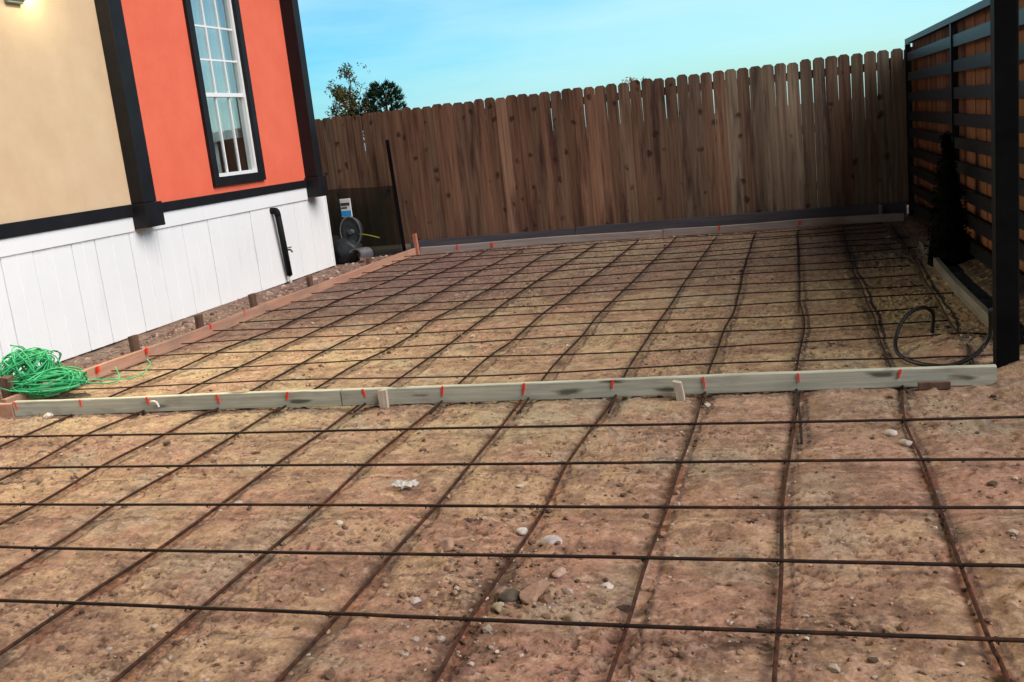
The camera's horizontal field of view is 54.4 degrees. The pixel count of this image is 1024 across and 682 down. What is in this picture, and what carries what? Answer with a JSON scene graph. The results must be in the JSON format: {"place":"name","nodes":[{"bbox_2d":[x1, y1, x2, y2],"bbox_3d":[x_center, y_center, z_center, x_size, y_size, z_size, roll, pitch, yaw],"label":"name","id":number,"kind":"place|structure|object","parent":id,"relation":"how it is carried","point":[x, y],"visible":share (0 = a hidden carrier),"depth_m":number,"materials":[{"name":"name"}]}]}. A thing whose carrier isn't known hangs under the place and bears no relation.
{"place":"outdoors","nodes":[
{"label":"outdoors","id":0,"kind":"place"},
{"bbox_2d":[0,207,1023,681],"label":"dirt bed","id":1,"kind":"object","parent":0,"point":[258,639],"visible":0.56,"depth_m":3.89,"materials":[{"name":"soil"}]},
{"bbox_2d":[0,403,14,416],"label":"form board","id":2,"kind":"object","parent":1,"relation":"on","point":[6,409],"visible":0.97,"depth_m":6.05,"materials":[{"name":"brown wood"}]},
{"bbox_2d":[0,414,72,446],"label":"rebar","id":3,"kind":"object","parent":1,"relation":"on","point":[36,430],"visible":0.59,"depth_m":5.66,"materials":[{"name":"red metal"}]},
{"bbox_2d":[43,412,52,418],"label":"stone","id":4,"kind":"object","parent":1,"relation":"on","point":[48,415],"visible":1,"depth_m":5.92,"materials":[{"name":"white stone"}]},
{"bbox_2d":[0,412,137,480],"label":"rebar","id":5,"kind":"object","parent":1,"relation":"on","point":[56,450],"visible":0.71,"depth_m":5.24,"materials":[{"name":"red metal"}]},
{"bbox_2d":[0,345,150,398],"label":"cord tangle","id":6,"kind":"object","parent":1,"relation":"on","point":[31,378],"visible":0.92,"depth_m":6.39,"materials":[{"name":"green plastic"}]},
{"bbox_2d":[0,409,210,524],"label":"rebar","id":7,"kind":"object","parent":1,"relation":"on","point":[85,475],"visible":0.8,"depth_m":4.76,"materials":[{"name":"red metal"}]},
{"bbox_2d":[0,407,279,578],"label":"rebar","id":8,"kind":"object","parent":1,"relation":"on","point":[110,507],"visible":0.8,"depth_m":4.29,"materials":[{"name":"red metal"}]},
{"bbox_2d":[0,0,335,374],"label":"mobile home","id":9,"kind":"object","parent":1,"relation":"on","point":[159,159],"visible":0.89,"depth_m":8.91,"materials":[{"name":"beige paint"}]},
{"bbox_2d":[4,0,24,4],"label":"wall lamp","id":10,"kind":"object","parent":9,"relation":"attached to","point":[20,2],"visible":1,"depth_m":7.50,"materials":[{"name":"grey"}]},
{"bbox_2d":[182,0,265,186],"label":"window","id":11,"kind":"structure","parent":9,"relation":"in","point":[210,25],"depth_m":10.41,"materials":[{"name":"black paint"}]},
{"bbox_2d":[269,207,292,283],"bbox_3d":[-2.551,-1.063,11.161,0.126,0.887,0.256,-3,12,17],"label":"drain pipe","id":12,"kind":"object","parent":9,"relation":"attached to","point":[281,233],"visible":0.98,"depth_m":11.08,"materials":[{"name":"black plastic"}]},
{"bbox_2d":[13,389,342,415],"bbox_3d":[-1.973,0.359,5.759,2.167,0.096,0.048,-3,12,16],"label":"form board","id":13,"kind":"object","parent":1,"relation":"on","point":[248,399],"visible":0.98,"depth_m":5.72,"materials":[{"name":"grey wood"}]},
{"bbox_2d":[0,405,359,655],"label":"rebar","id":14,"kind":"object","parent":1,"relation":"on","point":[47,621],"visible":0.81,"depth_m":3.65,"materials":[{"name":"red metal"}]},
{"bbox_2d":[0,253,397,401],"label":"rubble","id":15,"kind":"object","parent":1,"relation":"on","point":[170,333],"visible":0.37,"depth_m":9.62,"materials":[{"name":"stone"}]},
{"bbox_2d":[1,248,415,402],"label":"form board","id":16,"kind":"object","parent":1,"relation":"on","point":[103,369],"visible":0.81,"depth_m":8.26,"materials":[{"name":"brown wood"}]},
{"bbox_2d":[110,402,438,681],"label":"rebar","id":17,"kind":"object","parent":1,"relation":"on","point":[190,616],"visible":0.8,"depth_m":3.40,"materials":[{"name":"red metal"}]},
{"bbox_2d":[108,252,453,396],"bbox_3d":[-1.653,-0.336,9.106,0.084,0.012,6.601,-2,12,18],"label":"rebar","id":18,"kind":"object","parent":1,"relation":"on","point":[119,392],"visible":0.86,"depth_m":7.79,"materials":[{"name":"metal"}]},
{"bbox_2d":[137,250,487,413],"bbox_3d":[-1.220,-0.340,8.900,0.038,0.012,6.750,-3,12,17],"label":"rebar","id":19,"kind":"object","parent":1,"relation":"on","point":[184,391],"visible":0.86,"depth_m":7.54,"materials":[{"name":"metal"}]},
{"bbox_2d":[338,198,351,225],"bbox_3d":[-2.068,-1.391,12.633,0.170,0.825,0.070,-3,12,17],"label":"marker post","id":20,"kind":"object","parent":1,"relation":"on","point":[345,207],"visible":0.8,"depth_m":12.54,"materials":[{"name":"grey paint"}]},
{"bbox_2d":[332,235,361,263],"bbox_3d":[-2.178,-1.166,12.639,0.558,0.368,0.370,-3,12,17],"label":"tarp heap","id":21,"kind":"object","parent":1,"relation":"on","point":[342,246],"visible":0.66,"depth_m":12.50,"materials":[{"name":"plastic"}]},
{"bbox_2d":[339,216,362,244],"bbox_3d":[-2.026,-1.379,12.565,0.291,0.399,0.099,-7,12,-2],"label":"hose reel","id":22,"kind":"object","parent":21,"relation":"on","point":[352,227],"visible":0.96,"depth_m":12.57,"materials":[{"name":"grey plastic"}]},
{"bbox_2d":[349,247,372,257],"bbox_3d":[-1.891,-1.108,12.484,0.274,0.124,0.120,-3,12,17],"label":"curved cover","id":23,"kind":"object","parent":1,"relation":"on","point":[364,252],"visible":1,"depth_m":12.46,"materials":[{"name":"grey plastic"}]},
{"bbox_2d":[209,248,523,412],"bbox_3d":[-0.771,-0.353,8.729,0.062,0.012,6.720,-3,12,17],"label":"rebar","id":24,"kind":"object","parent":1,"relation":"on","point":[257,387],"visible":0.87,"depth_m":7.43,"materials":[{"name":"metal"}]},
{"bbox_2d":[385,140,405,251],"bbox_3d":[-1.467,-1.810,12.689,0.090,1.491,0.048,-3,12,17],"label":"black post","id":25,"kind":"object","parent":1,"relation":"on","point":[395,195],"visible":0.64,"depth_m":12.66,"materials":[{"name":"metal"}]},
{"bbox_2d":[274,399,521,681],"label":"rebar","id":26,"kind":"object","parent":1,"relation":"on","point":[288,669],"visible":0.81,"depth_m":3.29,"materials":[{"name":"red metal"}]},
{"bbox_2d":[390,479,418,489],"bbox_3d":[-0.432,0.580,4.029,0.123,0.021,0.093,-3,12,17],"label":"litter scrap","id":27,"kind":"object","parent":1,"relation":"on","point":[402,484],"visible":1,"depth_m":4.02,"materials":[{"name":"white paper"}]},
{"bbox_2d":[409,597,420,604],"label":"stone","id":28,"kind":"object","parent":1,"relation":"on","point":[414,600],"visible":1,"depth_m":3.05,"materials":[{"name":"white stone"}]},
{"bbox_2d":[275,245,562,412],"bbox_3d":[-0.347,-0.371,8.591,0.068,0.012,6.740,-3,12,17],"label":"rebar","id":29,"kind":"object","parent":1,"relation":"on","point":[325,382],"visible":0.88,"depth_m":7.16,"materials":[{"name":"metal"}]},
{"bbox_2d":[439,537,453,551],"bbox_3d":[-0.222,0.694,3.406,0.053,0.046,0.067,-3,12,17],"label":"stone","id":30,"kind":"object","parent":1,"relation":"on","point":[446,544],"visible":0.98,"depth_m":3.39,"materials":[{"name":"brown stone"}]},
{"bbox_2d":[353,242,597,412],"bbox_3d":[0.053,-0.385,8.451,0.082,0.012,6.780,-3,12,17],"label":"rebar","id":31,"kind":"object","parent":1,"relation":"on","point":[396,380],"visible":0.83,"depth_m":7.11,"materials":[{"name":"metal"}]},
{"bbox_2d":[492,602,502,612],"bbox_3d":[-0.044,0.787,2.938,0.034,0.030,0.044,-17,16,-41],"label":"stone","id":32,"kind":"object","parent":1,"relation":"on","point":[497,606],"visible":1,"depth_m":2.92,"materials":[{"name":"beige stone"}]},
{"bbox_2d":[499,588,519,602],"bbox_3d":[-0.007,0.771,3.006,0.065,0.042,0.055,-3,12,17],"label":"stone","id":33,"kind":"object","parent":1,"relation":"on","point":[510,595],"visible":0.93,"depth_m":2.99,"materials":[{"name":"grey stone"}]},
{"bbox_2d":[0,224,1023,681],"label":"pebbles","id":34,"kind":"object","parent":1,"relation":"on","point":[544,598],"visible":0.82,"depth_m":3.23,"materials":[{"name":"stone"}]},
{"bbox_2d":[0,415,1023,438],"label":"rebar","id":35,"kind":"object","parent":1,"relation":"on","point":[643,424],"visible":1,"depth_m":4.54,"materials":[{"name":"metal"}]},
{"bbox_2d":[516,527,527,534],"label":"stone","id":36,"kind":"object","parent":1,"relation":"on","point":[522,530],"visible":0.97,"depth_m":3.49,"materials":[{"name":"beige stone"}]},
{"bbox_2d":[431,397,613,681],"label":"rebar","id":37,"kind":"object","parent":1,"relation":"on","point":[472,614],"visible":0.78,"depth_m":3.20,"materials":[{"name":"red metal"}]},
{"bbox_2d":[71,354,992,389],"bbox_3d":[-0.250,0.192,5.738,5.600,0.026,0.042,-3,12,17],"label":"rebar","id":38,"kind":"object","parent":1,"relation":"on","point":[545,372],"visible":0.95,"depth_m":5.59,"materials":[{"name":"metal"}]},
{"bbox_2d":[429,241,637,414],"bbox_3d":[0.487,-0.392,8.259,0.081,0.012,6.801,-3,12,17],"label":"rebar","id":39,"kind":"object","parent":1,"relation":"on","point":[469,373],"visible":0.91,"depth_m":6.86,"materials":[{"name":"metal"}]},
{"bbox_2d":[519,578,549,604],"bbox_3d":[0.067,0.755,3.009,0.066,0.064,0.128,2,14,33],"label":"stone","id":40,"kind":"object","parent":1,"relation":"on","point":[532,593],"visible":0.94,"depth_m":2.98,"materials":[{"name":"beige stone"}]},
{"bbox_2d":[420,230,663,253],"bbox_3d":[0.306,-1.201,12.071,3.062,0.098,0.056,-2,12,18],"label":"form board","id":41,"kind":"object","parent":1,"relation":"on","point":[557,240],"visible":0.98,"depth_m":12.03,"materials":[{"name":"grey wood"}]},
{"bbox_2d":[149,320,947,356],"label":"rebar","id":42,"kind":"object","parent":1,"relation":"on","point":[560,337],"visible":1,"depth_m":6.44,"materials":[{"name":"metal"}]},
{"bbox_2d":[111,332,986,371],"bbox_3d":[-0.130,0.088,6.152,5.600,0.036,0.039,-3,12,17],"label":"rebar","id":43,"kind":"object","parent":1,"relation":"on","point":[564,354],"visible":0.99,"depth_m":5.99,"materials":[{"name":"metal"}]},
{"bbox_2d":[541,535,562,545],"bbox_3d":[0.134,0.678,3.361,0.076,0.045,0.056,-3,12,17],"label":"stone","id":44,"kind":"object","parent":1,"relation":"on","point":[550,539],"visible":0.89,"depth_m":3.35,"materials":[{"name":"grey stone"}]},
{"bbox_2d":[551,566,566,577],"bbox_3d":[0.146,0.727,3.125,0.058,0.031,0.039,-14,14,-33],"label":"stone","id":45,"kind":"object","parent":1,"relation":"on","point":[557,572],"visible":1,"depth_m":3.11,"materials":[{"name":"beige stone"}]},
{"bbox_2d":[181,306,938,343],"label":"rebar","id":46,"kind":"object","parent":1,"relation":"on","point":[566,324],"visible":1,"depth_m":6.83,"materials":[{"name":"metal"}]},
{"bbox_2d":[563,611,582,621],"bbox_3d":[0.173,0.793,2.850,0.062,0.038,0.047,-3,12,17],"label":"stone","id":47,"kind":"object","parent":1,"relation":"on","point":[576,616],"visible":0.69,"depth_m":2.84,"materials":[{"name":"beige stone"}]},
{"bbox_2d":[239,285,923,322],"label":"rebar","id":48,"kind":"object","parent":1,"relation":"on","point":[594,302],"visible":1,"depth_m":7.62,"materials":[{"name":"metal"}]},
{"bbox_2d":[213,292,953,330],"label":"rebar","id":49,"kind":"object","parent":1,"relation":"on","point":[598,311],"visible":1,"depth_m":7.21,"materials":[{"name":"metal"}]},
{"bbox_2d":[266,274,916,311],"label":"rebar","id":50,"kind":"object","parent":1,"relation":"on","point":[602,291],"visible":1,"depth_m":8.03,"materials":[{"name":"metal"}]},
{"bbox_2d":[517,238,675,413],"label":"rebar","id":51,"kind":"object","parent":1,"relation":"on","point":[552,366],"visible":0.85,"depth_m":6.49,"materials":[{"name":"metal"}]},
{"bbox_2d":[291,265,909,302],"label":"rebar","id":52,"kind":"object","parent":1,"relation":"on","point":[611,283],"visible":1,"depth_m":8.44,"materials":[{"name":"metal"}]},
{"bbox_2d":[600,582,613,588],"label":"stone","id":53,"kind":"object","parent":1,"relation":"on","point":[609,585],"visible":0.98,"depth_m":3.02,"materials":[{"name":"white stone"}]},
{"bbox_2d":[311,257,904,293],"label":"rebar","id":54,"kind":"object","parent":1,"relation":"on","point":[616,274],"visible":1,"depth_m":8.86,"materials":[{"name":"metal"}]},
{"bbox_2d":[315,47,915,249],"bbox_3d":[0.612,-2.127,12.202,8.131,1.865,0.220,-3,12,17],"label":"wooden fence","id":55,"kind":"object","parent":1,"relation":"on","point":[511,167],"visible":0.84,"depth_m":11.89,"materials":[{"name":"brown wood"}]},
{"bbox_2d":[349,243,895,278],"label":"rebar","id":56,"kind":"object","parent":1,"relation":"on","point":[630,261],"visible":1,"depth_m":9.65,"materials":[{"name":"metal"}]},
{"bbox_2d":[334,247,916,284],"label":"rebar","id":57,"kind":"object","parent":1,"relation":"on","point":[634,264],"visible":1,"depth_m":9.31,"materials":[{"name":"metal"}]},
{"bbox_2d":[382,231,887,265],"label":"rebar","id":58,"kind":"object","parent":1,"relation":"on","point":[639,249],"visible":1,"depth_m":10.50,"materials":[{"name":"metal"}]},
{"bbox_2d":[362,237,908,272],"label":"rebar","id":59,"kind":"object","parent":1,"relation":"on","point":[643,254],"visible":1,"depth_m":9.99,"materials":[{"name":"metal"}]},
{"bbox_2d":[392,227,885,261],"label":"rebar","id":60,"kind":"object","parent":1,"relation":"on","point":[646,243],"visible":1,"depth_m":10.77,"materials":[{"name":"metal"}]},
{"bbox_2d":[404,223,882,256],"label":"rebar","id":61,"kind":"object","parent":1,"relation":"on","point":[649,239],"visible":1,"depth_m":11.15,"materials":[{"name":"metal"}]},
{"bbox_2d":[606,393,702,681],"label":"rebar","id":62,"kind":"object","parent":1,"relation":"on","point":[622,638],"visible":0.79,"depth_m":3.10,"materials":[{"name":"red metal"}]},
{"bbox_2d":[608,236,716,412],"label":"rebar","id":63,"kind":"object","parent":1,"relation":"on","point":[624,375],"visible":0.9,"depth_m":6.32,"materials":[{"name":"metal"}]},
{"bbox_2d":[341,364,996,405],"bbox_3d":[0.646,0.231,5.010,3.270,0.096,0.048,-3,12,16],"label":"form board","id":64,"kind":"object","parent":1,"relation":"on","point":[910,377],"visible":0.98,"depth_m":4.93,"materials":[{"name":"grey wood"}]},
{"bbox_2d":[702,232,755,404],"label":"rebar","id":65,"kind":"object","parent":1,"relation":"on","point":[708,371],"visible":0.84,"depth_m":6.37,"materials":[{"name":"metal"}]},
{"bbox_2d":[663,213,903,236],"bbox_3d":[2.977,-1.292,11.112,2.598,0.098,0.056,-2,13,21],"label":"form board","id":66,"kind":"object","parent":1,"relation":"on","point":[873,218],"visible":1,"depth_m":11.07,"materials":[{"name":"grey wood"}]},
{"bbox_2d":[772,390,802,681],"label":"rebar","id":67,"kind":"object","parent":1,"relation":"on","point":[778,625],"visible":0.82,"depth_m":3.00,"materials":[{"name":"red metal"}]},
{"bbox_2d":[0,599,1023,644],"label":"rebar","id":68,"kind":"object","parent":67,"relation":"on","point":[778,631],"visible":1,"depth_m":2.74,"materials":[{"name":"metal"}]},
{"bbox_2d":[0,545,1023,568],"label":"rebar","id":69,"kind":"object","parent":67,"relation":"on","point":[776,560],"visible":1,"depth_m":3.16,"materials":[{"name":"metal"}]},
{"bbox_2d":[0,502,1023,511],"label":"rebar","id":70,"kind":"object","parent":67,"relation":"on","point":[662,507],"visible":1,"depth_m":3.61,"materials":[{"name":"metal"}]},
{"bbox_2d":[0,457,1023,469],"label":"rebar","id":71,"kind":"object","parent":67,"relation":"on","point":[676,462],"visible":1,"depth_m":4.05,"materials":[{"name":"metal"}]},
{"bbox_2d":[795,229,804,443],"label":"rebar","id":72,"kind":"object","parent":1,"relation":"on","point":[798,404],"visible":0.81,"depth_m":5.41,"materials":[{"name":"metal"}]},
{"bbox_2d":[842,227,908,393],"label":"rebar","id":73,"kind":"object","parent":1,"relation":"on","point":[890,366],"visible":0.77,"depth_m":6.10,"materials":[{"name":"metal"}]},
{"bbox_2d":[884,429,896,436],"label":"stone","id":74,"kind":"object","parent":1,"relation":"on","point":[890,432],"visible":1,"depth_m":4.03,"materials":[{"name":"beige stone"}]},
{"bbox_2d":[899,439,912,446],"bbox_3d":[1.562,0.405,3.936,0.057,0.038,0.046,-12,13,-24],"label":"stone","id":75,"kind":"object","parent":1,"relation":"on","point":[905,442],"visible":0.97,"depth_m":3.92,"materials":[{"name":"beige stone"}]},
{"bbox_2d":[889,223,974,364],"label":"rebar","id":76,"kind":"object","parent":1,"relation":"on","point":[952,326],"visible":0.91,"depth_m":6.54,"materials":[{"name":"metal"}]},
{"bbox_2d":[918,381,950,389],"bbox_3d":[1.945,0.204,4.589,0.140,0.034,0.022,-3,12,17],"label":"wood scrap","id":77,"kind":"object","parent":1,"relation":"on","point":[928,385],"visible":1,"depth_m":4.58,"materials":[{"name":"brown wood"}]},
{"bbox_2d":[893,305,992,366],"bbox_3d":[2.231,-0.055,5.168,0.474,0.321,0.723,-3,12,17],"label":"hose","id":78,"kind":"object","parent":1,"relation":"on","point":[932,326],"visible":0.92,"depth_m":5.04,"materials":[{"name":"black rubber"}]},
{"bbox_2d":[923,130,973,266],"bbox_3d":[3.391,-1.089,7.720,0.392,1.073,0.424,-3,12,17],"label":"conifer shrub","id":79,"kind":"object","parent":1,"relation":"on","point":[948,243],"visible":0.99,"depth_m":7.68,"materials":[{"name":"green plant"}]},
{"bbox_2d":[900,387,1010,681],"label":"rebar","id":80,"kind":"object","parent":1,"relation":"on","point":[997,656],"visible":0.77,"depth_m":2.92,"materials":[{"name":"rusty brown steel"}]},
{"bbox_2d":[919,241,992,327],"bbox_3d":[3.056,-0.412,6.895,0.053,0.097,3.651,-3,12,16],"label":"form board","id":81,"kind":"object","parent":1,"relation":"on","point":[977,307],"visible":0.71,"depth_m":6.50,"materials":[{"name":"grey wood"}]},
{"bbox_2d":[912,0,1023,275],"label":"wooden fence","id":82,"kind":"object","parent":1,"relation":"on","point":[977,76],"visible":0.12,"depth_m":7.97,"materials":[{"name":"brown wood"}]},
{"bbox_2d":[366,97,908,249],"bbox_3d":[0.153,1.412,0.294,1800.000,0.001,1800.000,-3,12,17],"label":"ground","id":83,"kind":"structure","parent":0,"point":[388,247],"depth_m":15.04,"materials":[{"name":"brown soil"}]},
{"bbox_2d":[0,375,16,398],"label":"stake","id":84,"kind":"object","parent":83,"relation":"on","point":[4,381],"visible":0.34,"depth_m":6.28,"materials":[{"name":"brown wood"}]},
{"bbox_2d":[128,334,141,362],"bbox_3d":[-2.796,0.107,7.418,0.038,0.315,0.078,-3,12,17],"label":"stake","id":85,"kind":"object","parent":83,"relation":"on","point":[134,343],"visible":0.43,"depth_m":7.38,"materials":[{"name":"brown wood"}]},
{"bbox_2d":[194,314,203,328],"bbox_3d":[-2.562,-0.072,8.205,0.044,0.295,0.079,-3,12,17],"label":"stake","id":86,"kind":"object","parent":83,"relation":"on","point":[199,322],"visible":0.43,"depth_m":8.16,"materials":[{"name":"brown wood"}]},
{"bbox_2d":[248,293,256,307],"bbox_3d":[-2.329,-0.273,9.008,0.039,0.312,0.079,-3,12,17],"label":"stake","id":87,"kind":"object","parent":83,"relation":"on","point":[252,298],"visible":0.43,"depth_m":8.96,"materials":[{"name":"brown wood"}]},
{"bbox_2d":[306,275,312,286],"bbox_3d":[-2.023,-0.510,10.027,0.037,0.297,0.073,-3,12,17],"label":"stake","id":88,"kind":"object","parent":83,"relation":"on","point":[309,279],"visible":0.43,"depth_m":9.98,"materials":[{"name":"brown wood"}]},
{"bbox_2d":[324,62,378,142],"bbox_3d":[-5.032,-6.795,31.927,1.877,4.258,1.874,-3,12,17],"label":"tree","id":89,"kind":"object","parent":83,"relation":"on","point":[351,106],"visible":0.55,"depth_m":31.54,"materials":[{"name":"green plant"}]},
{"bbox_2d":[366,257,370,264],"bbox_3d":[-1.628,-0.824,11.386,0.039,0.273,0.063,-3,12,17],"label":"stake","id":90,"kind":"object","parent":83,"relation":"on","point":[368,260],"visible":0.37,"depth_m":11.35,"materials":[{"name":"brown wood"}]},
{"bbox_2d":[377,388,388,408],"bbox_3d":[-0.685,0.359,5.364,0.048,0.211,0.033,-3,12,17],"label":"stake","id":91,"kind":"object","parent":83,"relation":"on","point":[383,399],"visible":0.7,"depth_m":5.34,"materials":[{"name":"brown wood"}]},
{"bbox_2d":[361,78,407,113],"bbox_3d":[-3.882,-6.507,31.629,1.571,3.569,1.593,-3,12,17],"label":"pine tree","id":92,"kind":"object","parent":83,"relation":"on","point":[389,96],"visible":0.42,"depth_m":31.18,"materials":[{"name":"green plant"}]},
{"bbox_2d":[412,233,419,254],"bbox_3d":[-1.198,-1.161,12.511,0.055,0.381,0.053,-3,12,17],"label":"stake","id":93,"kind":"object","parent":83,"relation":"on","point":[415,241],"visible":0.7,"depth_m":12.48,"materials":[{"name":"red wood"}]},
{"bbox_2d":[622,77,637,85],"bbox_3d":[3.562,-6.431,29.459,0.417,2.725,0.463,-14,14,-34],"label":"tree","id":94,"kind":"object","parent":83,"relation":"on","point":[630,79],"visible":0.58,"depth_m":29.21,"materials":[{"name":"green plant"}]},
{"bbox_2d":[672,380,684,400],"bbox_3d":[0.826,0.292,4.908,0.054,0.206,0.033,-3,12,17],"label":"stake","id":95,"kind":"object","parent":83,"relation":"on","point":[678,389],"visible":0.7,"depth_m":4.88,"materials":[{"name":"brown wood"}]},
{"bbox_2d":[879,204,881,213],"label":"stake","id":96,"kind":"object","parent":83,"relation":"on","point":[880,208],"visible":0.5,"depth_m":11.15,"materials":[{"name":"grey wood"}]},
{"bbox_2d":[982,0,1019,367],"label":"steel post","id":97,"kind":"object","parent":83,"relation":"on","point":[1004,31],"visible":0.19,"depth_m":4.52,"materials":[{"name":"black metal"}]},
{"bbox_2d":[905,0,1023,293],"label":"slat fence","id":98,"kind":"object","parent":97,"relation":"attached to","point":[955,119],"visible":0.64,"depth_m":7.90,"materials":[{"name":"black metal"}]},
{"bbox_2d":[298,0,981,150],"label":"sky","id":99,"kind":"structure","parent":0,"point":[441,52],"materials":[{"name":"blue"}]}
]}

